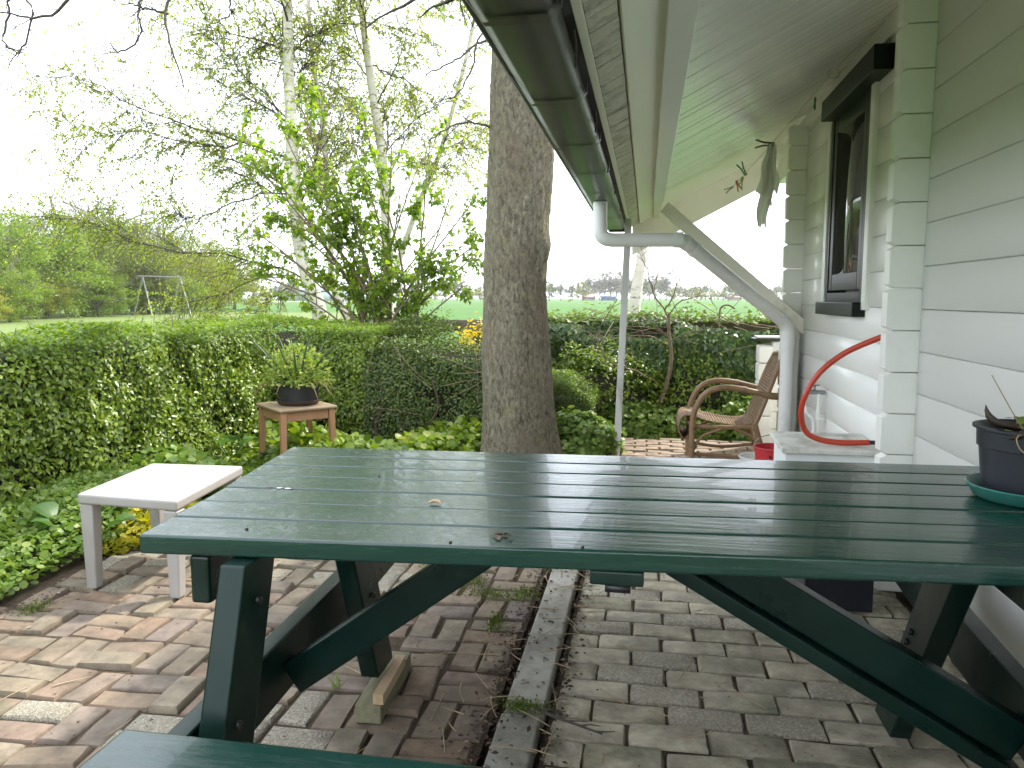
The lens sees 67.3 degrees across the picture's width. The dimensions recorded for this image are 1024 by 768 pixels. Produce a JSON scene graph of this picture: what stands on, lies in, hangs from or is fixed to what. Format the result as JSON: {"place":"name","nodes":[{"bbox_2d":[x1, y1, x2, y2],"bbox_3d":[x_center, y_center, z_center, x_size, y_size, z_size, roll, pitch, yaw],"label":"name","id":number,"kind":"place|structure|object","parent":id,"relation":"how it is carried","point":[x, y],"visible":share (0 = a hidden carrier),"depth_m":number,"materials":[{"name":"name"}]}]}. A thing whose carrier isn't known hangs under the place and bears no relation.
{"place":"outdoors","nodes":[
{"label":"outdoors","id":0,"kind":"place"},
{"bbox_2d":[0,312,400,332],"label":"lawn","id":1,"kind":"structure","parent":0,"point":[7,326],"depth_m":49.22,"materials":[{"name":"plant"}]},
{"bbox_2d":[0,285,15,319],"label":"leafy tree","id":2,"kind":"object","parent":1,"relation":"on","point":[2,306],"visible":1,"depth_m":38.73,"materials":[{"name":"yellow plant"}]},
{"bbox_2d":[0,77,35,235],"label":"leafy tree","id":3,"kind":"object","parent":1,"relation":"on","point":[10,196],"visible":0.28,"depth_m":50.59,"materials":[{"name":"green plant"}]},
{"bbox_2d":[0,249,55,321],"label":"leafy tree","id":4,"kind":"object","parent":1,"relation":"on","point":[7,286],"visible":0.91,"depth_m":41.62,"materials":[{"name":"green plant"}]},
{"bbox_2d":[0,201,59,320],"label":"leafy tree","id":5,"kind":"object","parent":1,"relation":"on","point":[12,232],"visible":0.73,"depth_m":43.22,"materials":[{"name":"green plant"}]},
{"bbox_2d":[0,198,77,316],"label":"leafy tree","id":6,"kind":"object","parent":1,"relation":"on","point":[32,256],"visible":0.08,"depth_m":49.64,"materials":[{"name":"green plant"}]},
{"bbox_2d":[4,267,76,318],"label":"leafy tree","id":7,"kind":"object","parent":1,"relation":"on","point":[50,305],"visible":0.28,"depth_m":48.25,"materials":[{"name":"green plant"}]},
{"bbox_2d":[0,180,115,318],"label":"leafy tree","id":8,"kind":"object","parent":1,"relation":"on","point":[47,268],"visible":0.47,"depth_m":49.20,"materials":[{"name":"green plant"}]},
{"bbox_2d":[27,183,141,315],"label":"leafy tree","id":9,"kind":"object","parent":1,"relation":"on","point":[101,251],"visible":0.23,"depth_m":55.17,"materials":[{"name":"green plant"}]},
{"bbox_2d":[60,256,142,316],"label":"leafy tree","id":10,"kind":"object","parent":1,"relation":"on","point":[98,300],"visible":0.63,"depth_m":54.22,"materials":[{"name":"green plant"}]},
{"bbox_2d":[46,176,180,314],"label":"leafy tree","id":11,"kind":"object","parent":1,"relation":"on","point":[128,271],"visible":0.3,"depth_m":59.65,"materials":[{"name":"green plant"}]},
{"bbox_2d":[98,206,194,313],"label":"leafy tree","id":12,"kind":"object","parent":1,"relation":"on","point":[179,243],"visible":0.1,"depth_m":64.14,"materials":[{"name":"green plant"}]},
{"bbox_2d":[107,254,186,313],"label":"leafy tree","id":13,"kind":"object","parent":1,"relation":"on","point":[154,282],"visible":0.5,"depth_m":61.45,"materials":[{"name":"green plant"}]},
{"bbox_2d":[133,275,191,316],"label":"swing frame","id":14,"kind":"object","parent":1,"relation":"on","point":[143,281],"visible":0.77,"depth_m":55.30,"materials":[{"name":"grey metal"}]},
{"bbox_2d":[125,197,217,312],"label":"leafy tree","id":15,"kind":"object","parent":1,"relation":"on","point":[182,235],"visible":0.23,"depth_m":68.21,"materials":[{"name":"green plant"}]},
{"bbox_2d":[150,277,209,313],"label":"leafy tree","id":16,"kind":"object","parent":1,"relation":"on","point":[188,290],"visible":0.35,"depth_m":63.37,"materials":[{"name":"green plant"}]},
{"bbox_2d":[0,492,546,767],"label":"brick terrace","id":17,"kind":"structure","parent":0,"point":[165,664],"depth_m":2.61,"materials":[{"name":"beige brick"}]},
{"bbox_2d":[29,497,137,536],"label":"broad leaf plant","id":18,"kind":"object","parent":17,"relation":"on","point":[46,510],"visible":0.35,"depth_m":3.78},
{"bbox_2d":[0,461,216,599],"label":"ground cover","id":19,"kind":"object","parent":17,"relation":"on","point":[62,492],"visible":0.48,"depth_m":3.70,"materials":[{"name":"green plant"}]},
{"bbox_2d":[82,501,197,555],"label":"golden creeper","id":20,"kind":"object","parent":17,"relation":"on","point":[141,525],"visible":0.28,"depth_m":3.87,"materials":[{"name":"yellow plant"}]},
{"bbox_2d":[78,463,242,598],"bbox_3d":[-1.581,0.643,3.523,0.551,0.419,0.661,1,6,10],"label":"side table","id":21,"kind":"object","parent":17,"relation":"on","point":[157,490],"visible":0.83,"depth_m":3.29,"materials":[{"name":"white plastic"}]},
{"bbox_2d":[5,564,556,716],"bbox_3d":[-0.577,0.904,2.909,2.340,0.070,1.853,-4,7,-30],"label":"moss","id":22,"kind":"object","parent":17,"relation":"on","point":[516,704],"visible":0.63,"depth_m":3.07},
{"bbox_2d":[256,401,336,455],"bbox_3d":[-1.620,0.374,5.799,0.440,0.451,0.500,-5,8,-37],"label":"wooden stool","id":23,"kind":"object","parent":17,"relation":"on","point":[282,415],"visible":0.69,"depth_m":5.65,"materials":[{"name":"brown wood"}]},
{"bbox_2d":[276,397,319,406],"bbox_3d":[-1.600,0.131,5.768,0.320,0.038,0.320,1,6,10],"label":"plant saucer","id":24,"kind":"object","parent":23,"relation":"on","point":[301,403],"visible":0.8,"depth_m":5.64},
{"bbox_2d":[276,382,319,401],"bbox_3d":[-1.600,0.070,5.761,0.324,0.144,0.324,1,6,10],"label":"flower pot","id":25,"kind":"object","parent":24,"relation":"on","point":[287,393],"visible":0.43,"depth_m":5.63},
{"bbox_2d":[249,335,344,397],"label":"pot plant","id":26,"kind":"object","parent":25,"relation":"in","point":[290,375],"visible":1,"depth_m":5.66,"materials":[{"name":"green plant"}]},
{"bbox_2d":[329,673,350,689],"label":"grass tuft","id":27,"kind":"object","parent":17,"relation":"on","point":[333,684],"visible":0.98,"depth_m":2.47,"materials":[{"name":"green plant"}]},
{"bbox_2d":[355,651,410,723],"bbox_3d":[-0.401,0.949,2.428,0.078,0.055,0.355,1,6,7],"label":"wood block","id":28,"kind":"object","parent":17,"relation":"on","point":[367,711],"depth_m":2.30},
{"bbox_2d":[373,655,405,704],"bbox_3d":[-0.377,0.911,2.378,0.032,0.033,0.255,1,6,7],"label":"pine lath","id":29,"kind":"object","parent":28,"relation":"on","point":[382,691],"visible":1,"depth_m":2.35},
{"bbox_2d":[0,560,792,767],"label":"dry twigs","id":30,"kind":"object","parent":17,"relation":"on","point":[357,751],"visible":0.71,"depth_m":2.48,"materials":[{"name":"wood"}]},
{"bbox_2d":[0,0,797,297],"label":"sky","id":31,"kind":"structure","parent":0,"point":[575,251],"materials":[{"name":"white"}]},
{"bbox_2d":[41,298,780,347],"bbox_3d":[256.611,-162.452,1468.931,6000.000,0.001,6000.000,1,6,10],"label":"ground","id":32,"kind":"structure","parent":0,"point":[461,310],"depth_m":108.11,"materials":[{"name":"plant"}]},
{"bbox_2d":[95,205,174,311],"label":"leafy tree","id":33,"kind":"object","parent":32,"relation":"on","point":[127,307],"visible":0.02,"depth_m":74.38,"materials":[{"name":"green plant"}]},
{"bbox_2d":[155,228,241,311],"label":"leafy tree","id":34,"kind":"object","parent":32,"relation":"on","point":[198,272],"visible":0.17,"depth_m":74.72,"materials":[{"name":"green plant"}]},
{"bbox_2d":[187,277,237,310],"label":"leafy tree","id":35,"kind":"object","parent":32,"relation":"on","point":[226,299],"visible":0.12,"depth_m":77.83,"materials":[{"name":"green plant"}]},
{"bbox_2d":[183,225,256,310],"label":"leafy tree","id":36,"kind":"object","parent":32,"relation":"on","point":[238,296],"visible":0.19,"depth_m":81.62,"materials":[{"name":"green plant"}]},
{"bbox_2d":[0,0,460,330],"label":"birch tree","id":37,"kind":"object","parent":32,"relation":"on","point":[288,68],"visible":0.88,"depth_m":10.20,"materials":[{"name":"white plant"}]},
{"bbox_2d":[218,240,268,308],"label":"leafy tree","id":38,"kind":"object","parent":32,"relation":"on","point":[251,289],"visible":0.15,"depth_m":89.66,"materials":[{"name":"green plant"}]},
{"bbox_2d":[268,283,285,298],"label":"distant tree","id":39,"kind":"object","parent":32,"relation":"on","point":[275,288],"visible":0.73,"depth_m":364.25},
{"bbox_2d":[279,279,301,300],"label":"distant tree","id":40,"kind":"object","parent":32,"relation":"on","point":[298,286],"visible":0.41,"depth_m":393.33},
{"bbox_2d":[218,0,403,323],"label":"birch tree","id":41,"kind":"object","parent":32,"relation":"on","point":[356,115],"visible":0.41,"depth_m":10.72,"materials":[{"name":"green plant"}]},
{"bbox_2d":[279,288,350,300],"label":"shed","id":42,"kind":"structure","parent":32,"relation":"on","point":[326,296],"depth_m":400.62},
{"bbox_2d":[258,0,489,316],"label":"birch tree","id":43,"kind":"object","parent":32,"relation":"on","point":[381,146],"visible":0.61,"depth_m":11.08,"materials":[{"name":"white plant"}]},
{"bbox_2d":[363,0,491,281],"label":"birch tree","id":44,"kind":"object","parent":32,"relation":"on","point":[457,148],"visible":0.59,"depth_m":11.81,"materials":[{"name":"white plant"}]},
{"bbox_2d":[449,273,466,300],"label":"distant tree","id":45,"kind":"object","parent":32,"relation":"on","point":[456,288],"visible":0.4,"depth_m":375.52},
{"bbox_2d":[475,286,483,300],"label":"distant tree","id":46,"kind":"object","parent":32,"relation":"on","point":[480,292],"visible":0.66,"depth_m":417.73,"materials":[{"name":"grey plant"}]},
{"bbox_2d":[546,276,560,300],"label":"distant tree","id":47,"kind":"object","parent":32,"relation":"on","point":[550,288],"visible":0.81,"depth_m":337.61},
{"bbox_2d":[553,278,570,300],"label":"distant tree","id":48,"kind":"object","parent":32,"relation":"on","point":[561,289],"visible":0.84,"depth_m":434.77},
{"bbox_2d":[564,282,577,299],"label":"distant tree","id":49,"kind":"object","parent":32,"relation":"on","point":[572,288],"visible":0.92,"depth_m":454.72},
{"bbox_2d":[575,278,593,300],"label":"distant tree","id":50,"kind":"object","parent":32,"relation":"on","point":[581,290],"visible":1,"depth_m":429.55,"materials":[{"name":"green plant"}]},
{"bbox_2d":[577,266,596,295],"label":"distant tree","id":51,"kind":"object","parent":32,"relation":"on","point":[590,283],"visible":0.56,"depth_m":461.94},
{"bbox_2d":[594,266,613,300],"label":"distant tree","id":52,"kind":"object","parent":32,"relation":"on","point":[602,281],"visible":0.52,"depth_m":437.91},
{"bbox_2d":[598,267,620,300],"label":"distant tree","id":53,"kind":"object","parent":32,"relation":"on","point":[610,283],"visible":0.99,"depth_m":427.26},
{"bbox_2d":[611,264,628,299],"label":"distant tree","id":54,"kind":"object","parent":32,"relation":"on","point":[619,281],"visible":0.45,"depth_m":444.60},
{"bbox_2d":[628,247,647,314],"bbox_3d":[1.852,-3.595,9.307,2.188,7.670,2.754,-5,8,-38],"label":"birch tree","id":55,"kind":"object","parent":32,"relation":"on","point":[637,282],"depth_m":9.45,"materials":[{"name":"white plant"}]},
{"bbox_2d":[642,272,651,300],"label":"distant tree","id":56,"kind":"object","parent":32,"relation":"on","point":[645,288],"visible":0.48,"depth_m":426.51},
{"bbox_2d":[651,270,668,299],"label":"distant tree","id":57,"kind":"object","parent":32,"relation":"on","point":[658,283],"visible":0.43,"depth_m":482.05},
{"bbox_2d":[655,266,678,299],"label":"distant tree","id":58,"kind":"object","parent":32,"relation":"on","point":[664,283],"visible":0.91,"depth_m":445.92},
{"bbox_2d":[693,286,706,299],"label":"distant tree","id":59,"kind":"object","parent":32,"relation":"on","point":[697,293],"visible":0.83,"depth_m":406.10,"materials":[{"name":"grey plant"}]},
{"bbox_2d":[721,284,734,300],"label":"distant tree","id":60,"kind":"object","parent":32,"relation":"on","point":[727,289],"visible":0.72,"depth_m":404.78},
{"bbox_2d":[559,0,1023,666],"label":"log house","id":61,"kind":"structure","parent":32,"relation":"on","point":[901,160],"depth_m":3.08,"materials":[{"name":"white paint"}]},
{"bbox_2d":[462,0,631,231],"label":"roof gutter","id":62,"kind":"object","parent":61,"relation":"attached to","point":[529,43],"visible":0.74,"depth_m":2.17,"materials":[{"name":"grey plastic"}]},
{"bbox_2d":[593,201,794,431],"bbox_3d":[1.290,-0.244,5.091,1.600,1.837,0.286,-3,7,-22],"label":"downpipe","id":63,"kind":"object","parent":61,"relation":"attached to","point":[689,245],"visible":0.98,"depth_m":5.03,"materials":[{"name":"grey plastic"}]},
{"bbox_2d":[731,5,897,187],"bbox_3d":[1.774,-1.637,4.844,0.070,0.333,3.563,0,6,4],"label":"clothes line","id":64,"kind":"object","parent":61,"relation":"attached to","point":[834,69],"visible":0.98,"depth_m":4.13,"materials":[{"name":"fabric"}]},
{"bbox_2d":[756,144,779,228],"bbox_3d":[1.785,-1.372,5.367,0.161,0.584,0.056,1,6,10],"label":"cloth rag","id":65,"kind":"object","parent":64,"relation":"hanging from","point":[768,184],"visible":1,"depth_m":5.36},
{"bbox_2d":[804,384,825,431],"bbox_3d":[1.859,0.356,4.765,0.144,0.709,0.040,1,6,10],"label":"garden tap","id":66,"kind":"object","parent":61,"relation":"attached to","point":[815,426],"visible":0.48,"depth_m":4.73,"materials":[{"name":"white paint"}]},
{"bbox_2d":[815,43,894,316],"bbox_3d":[1.859,-1.002,4.177,0.185,1.258,1.212,1,6,10],"label":"window","id":67,"kind":"structure","parent":61,"relation":"in","point":[852,108],"depth_m":4.14,"materials":[{"name":"black paint"}]},
{"bbox_2d":[1,434,912,767],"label":"garden soil","id":68,"kind":"structure","parent":0,"point":[511,680],"depth_m":2.64,"materials":[{"name":"soil"}]},
{"bbox_2d":[0,316,279,540],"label":"clipped hedge","id":69,"kind":"object","parent":68,"relation":"on","point":[108,392],"visible":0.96,"depth_m":4.80,"materials":[{"name":"green plant"}]},
{"bbox_2d":[117,438,292,509],"bbox_3d":[-2.092,0.562,5.220,0.721,0.376,1.484,1,6,10],"label":"ground cover","id":70,"kind":"object","parent":68,"relation":"on","point":[179,454],"visible":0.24,"depth_m":5.00,"materials":[{"name":"green plant"}]},
{"bbox_2d":[209,433,257,456],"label":"broad leaf plant","id":71,"kind":"object","parent":70,"relation":"on","point":[232,439],"visible":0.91,"depth_m":5.82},
{"bbox_2d":[148,313,412,438],"bbox_3d":[-2.220,-0.135,7.496,2.433,1.198,1.291,1,6,10],"label":"corner hedge","id":72,"kind":"object","parent":68,"relation":"on","point":[356,341],"visible":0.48,"depth_m":6.86,"materials":[{"name":"green plant"}]},
{"bbox_2d":[0,0,563,453],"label":"tree","id":73,"kind":"object","parent":68,"relation":"on","point":[518,412],"visible":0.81,"depth_m":5.74,"materials":[{"name":"grey plant"}]},
{"bbox_2d":[211,415,481,471],"bbox_3d":[-1.278,0.491,6.026,2.057,0.366,1.561,1,6,10],"label":"ground cover","id":74,"kind":"object","parent":68,"relation":"on","point":[300,437],"visible":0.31,"depth_m":6.05,"materials":[{"name":"green plant"}]},
{"bbox_2d":[232,69,486,343],"bbox_3d":[-1.569,-1.506,8.326,3.281,3.747,1.342,1,6,10],"label":"lilac shrub","id":75,"kind":"object","parent":68,"relation":"on","point":[383,288],"visible":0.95,"depth_m":8.26,"materials":[{"name":"green plant"}]},
{"bbox_2d":[374,381,384,436],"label":"gnarled stem","id":76,"kind":"object","parent":68,"relation":"on","point":[377,419],"visible":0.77,"depth_m":6.70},
{"bbox_2d":[347,325,481,422],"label":"bare stems","id":77,"kind":"object","parent":68,"relation":"on","point":[477,372],"visible":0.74,"depth_m":6.57,"materials":[{"name":"beige plant"}]},
{"bbox_2d":[360,315,482,440],"bbox_3d":[-0.515,-0.089,7.199,1.622,1.172,1.445,1,6,10],"label":"shaggy hedge","id":78,"kind":"object","parent":68,"relation":"on","point":[426,364],"visible":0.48,"depth_m":6.67,"materials":[{"name":"green plant"}]},
{"bbox_2d":[395,426,468,450],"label":"golden creeper","id":79,"kind":"object","parent":68,"relation":"on","point":[430,440],"visible":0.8,"depth_m":6.12,"materials":[{"name":"green plant"}]},
{"bbox_2d":[429,379,439,425],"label":"gnarled stem","id":80,"kind":"object","parent":68,"relation":"on","point":[435,414],"visible":0.66,"depth_m":6.57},
{"bbox_2d":[397,291,472,348],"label":"leafy shrub","id":81,"kind":"object","parent":68,"relation":"on","point":[442,317],"visible":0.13,"depth_m":8.19,"materials":[{"name":"green plant"}]},
{"bbox_2d":[451,311,481,350],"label":"flowering shrub","id":82,"kind":"object","parent":68,"relation":"on","point":[471,334],"visible":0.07,"depth_m":7.27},
{"bbox_2d":[483,569,581,767],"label":"concrete edging","id":83,"kind":"object","parent":68,"relation":"on","point":[520,736],"visible":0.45,"depth_m":2.49,"materials":[{"name":"concrete"}]},
{"bbox_2d":[376,317,776,332],"bbox_3d":[1.681,-0.133,7.960,6.400,1.080,0.138,1,6,10],"label":"rail fence","id":84,"kind":"object","parent":68,"relation":"on","point":[464,323],"visible":0.02,"depth_m":7.88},
{"bbox_2d":[459,281,779,402],"bbox_3d":[1.879,-0.269,7.578,4.957,1.514,1.493,1,6,10],"label":"ivy","id":85,"kind":"object","parent":84,"relation":"attached to","point":[738,348],"visible":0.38,"depth_m":7.39,"materials":[{"name":"green plant"}]},
{"bbox_2d":[552,363,606,416],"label":"box bush","id":86,"kind":"object","parent":68,"relation":"on","point":[580,401],"visible":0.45,"depth_m":6.65,"materials":[{"name":"green plant"}]},
{"bbox_2d":[555,405,626,455],"bbox_3d":[0.557,0.403,6.356,0.787,0.423,0.802,1,6,10],"label":"leafy mound","id":87,"kind":"object","parent":68,"relation":"on","point":[584,433],"visible":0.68,"depth_m":6.15,"materials":[{"name":"green plant"}]},
{"bbox_2d":[552,337,676,423],"bbox_3d":[0.840,0.028,7.373,1.723,0.952,0.697,1,6,10],"label":"spreading shrub","id":88,"kind":"object","parent":68,"relation":"on","point":[606,383],"visible":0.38,"depth_m":7.22,"materials":[{"name":"green plant"}]},
{"bbox_2d":[599,400,696,438],"bbox_3d":[1.178,0.342,7.130,1.221,0.396,0.515,1,6,10],"label":"leafy mound","id":89,"kind":"object","parent":68,"relation":"on","point":[650,421],"visible":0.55,"depth_m":6.98,"materials":[{"name":"green plant"}]},
{"bbox_2d":[570,247,734,406],"bbox_3d":[1.289,-0.437,7.131,1.638,1.859,0.534,-2,7,-14],"label":"bare sapling","id":90,"kind":"object","parent":68,"relation":"on","point":[669,371],"visible":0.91,"depth_m":7.12,"materials":[{"name":"beige plant"}]},
{"bbox_2d":[633,327,752,410],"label":"spreading shrub","id":91,"kind":"object","parent":68,"relation":"on","point":[683,391],"visible":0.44,"depth_m":7.24,"materials":[{"name":"green plant"}]},
{"bbox_2d":[664,406,733,440],"bbox_3d":[1.698,0.371,7.091,0.958,0.341,0.457,1,6,10],"label":"leafy mound","id":92,"kind":"object","parent":68,"relation":"on","point":[719,435],"visible":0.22,"depth_m":6.92,"materials":[{"name":"green plant"}]},
{"bbox_2d":[718,396,752,440],"bbox_3d":[2.220,0.328,7.005,0.931,0.450,0.515,1,6,10],"label":"leafy mound","id":93,"kind":"object","parent":68,"relation":"on","point":[733,408],"visible":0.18,"depth_m":6.92,"materials":[{"name":"green plant"}]},
{"bbox_2d":[605,437,753,458],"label":"sunlit brick patio","id":94,"kind":"structure","parent":0,"point":[668,447],"depth_m":6.41,"materials":[{"name":"beige brick"}]},
{"bbox_2d":[614,218,631,454],"bbox_3d":[0.879,-0.365,6.122,0.162,1.873,0.069,-5,8,-38],"label":"eave post","id":95,"kind":"object","parent":94,"relation":"on","point":[622,331],"visible":0.9,"depth_m":6.10,"materials":[{"name":"metal"}]},
{"bbox_2d":[676,350,779,457],"bbox_3d":[1.648,0.167,5.863,0.763,0.862,0.548,1,6,10],"label":"rattan armchair","id":96,"kind":"object","parent":94,"relation":"on","point":[750,418],"visible":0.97,"depth_m":5.71,"materials":[{"name":"wicker"}]},
{"bbox_2d":[751,335,779,442],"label":"log wall","id":97,"kind":"structure","parent":94,"relation":"on","point":[767,423],"depth_m":6.37,"materials":[{"name":"white paint"}]},
{"bbox_2d":[538,570,1023,767],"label":"brick path","id":98,"kind":"structure","parent":0,"point":[708,639],"depth_m":2.42,"materials":[{"name":"grey brick"}]},
{"bbox_2d":[0,546,968,767],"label":"leaf litter","id":99,"kind":"object","parent":98,"relation":"on","point":[567,663],"visible":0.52,"depth_m":2.55,"materials":[{"name":"plant"}]},
{"bbox_2d":[79,447,1023,767],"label":"picnic table","id":100,"kind":"object","parent":98,"relation":"on","point":[747,541],"visible":0.94,"depth_m":1.68,"materials":[{"name":"green paint"}]},
{"bbox_2d":[964,473,1023,507],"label":"plant saucer","id":101,"kind":"object","parent":100,"relation":"on","point":[972,481],"visible":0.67,"depth_m":1.83,"materials":[{"name":"teal plastic"}]},
{"bbox_2d":[972,419,1023,494],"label":"plant pot","id":102,"kind":"object","parent":101,"relation":"on","point":[1001,462],"visible":0.74,"depth_m":1.83,"materials":[{"name":"grey plastic"}]},
{"bbox_2d":[984,375,1023,452],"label":"agave plant","id":103,"kind":"object","parent":102,"relation":"in","point":[1018,426],"visible":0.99,"depth_m":1.82,"materials":[{"name":"green plant"}]},
{"bbox_2d":[533,703,614,734],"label":"dead twig","id":104,"kind":"object","parent":98,"relation":"on","point":[572,722],"visible":1,"depth_m":2.23,"materials":[{"name":"brown plant"}]},
{"bbox_2d":[738,452,754,459],"bbox_3d":[1.709,0.574,5.321,0.284,0.154,0.284,1,6,10],"label":"enamel basin","id":105,"kind":"object","parent":98,"relation":"on","point":[747,456],"visible":0.16,"depth_m":5.42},
{"bbox_2d":[753,434,773,459],"bbox_3d":[1.726,0.505,5.086,0.262,0.343,0.262,1,6,10],"label":"red bucket","id":106,"kind":"object","parent":98,"relation":"on","point":[763,451],"visible":0.31,"depth_m":5.04,"materials":[{"name":"plastic"}]},
{"bbox_2d":[770,431,880,462],"bbox_3d":[1.528,0.543,3.810,0.447,0.553,0.375,1,6,10],"label":"storage chest","id":107,"kind":"object","parent":98,"relation":"on","point":[795,446],"visible":0.17,"depth_m":3.65,"materials":[{"name":"plastic"}]},
{"bbox_2d":[798,334,880,445],"bbox_3d":[1.563,0.021,3.603,0.396,0.555,0.172,4,7,29],"label":"garden hose","id":108,"kind":"object","parent":107,"relation":"on","point":[821,371],"visible":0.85,"depth_m":3.62,"materials":[{"name":"red rubber"}]},
{"bbox_2d":[793,578,873,612],"bbox_3d":[1.328,0.770,3.193,0.292,0.254,0.278,1,6,10],"label":"plastic crate","id":109,"kind":"object","parent":98,"relation":"on","point":[852,595],"visible":0.16,"depth_m":3.07,"materials":[{"name":"plastic"}]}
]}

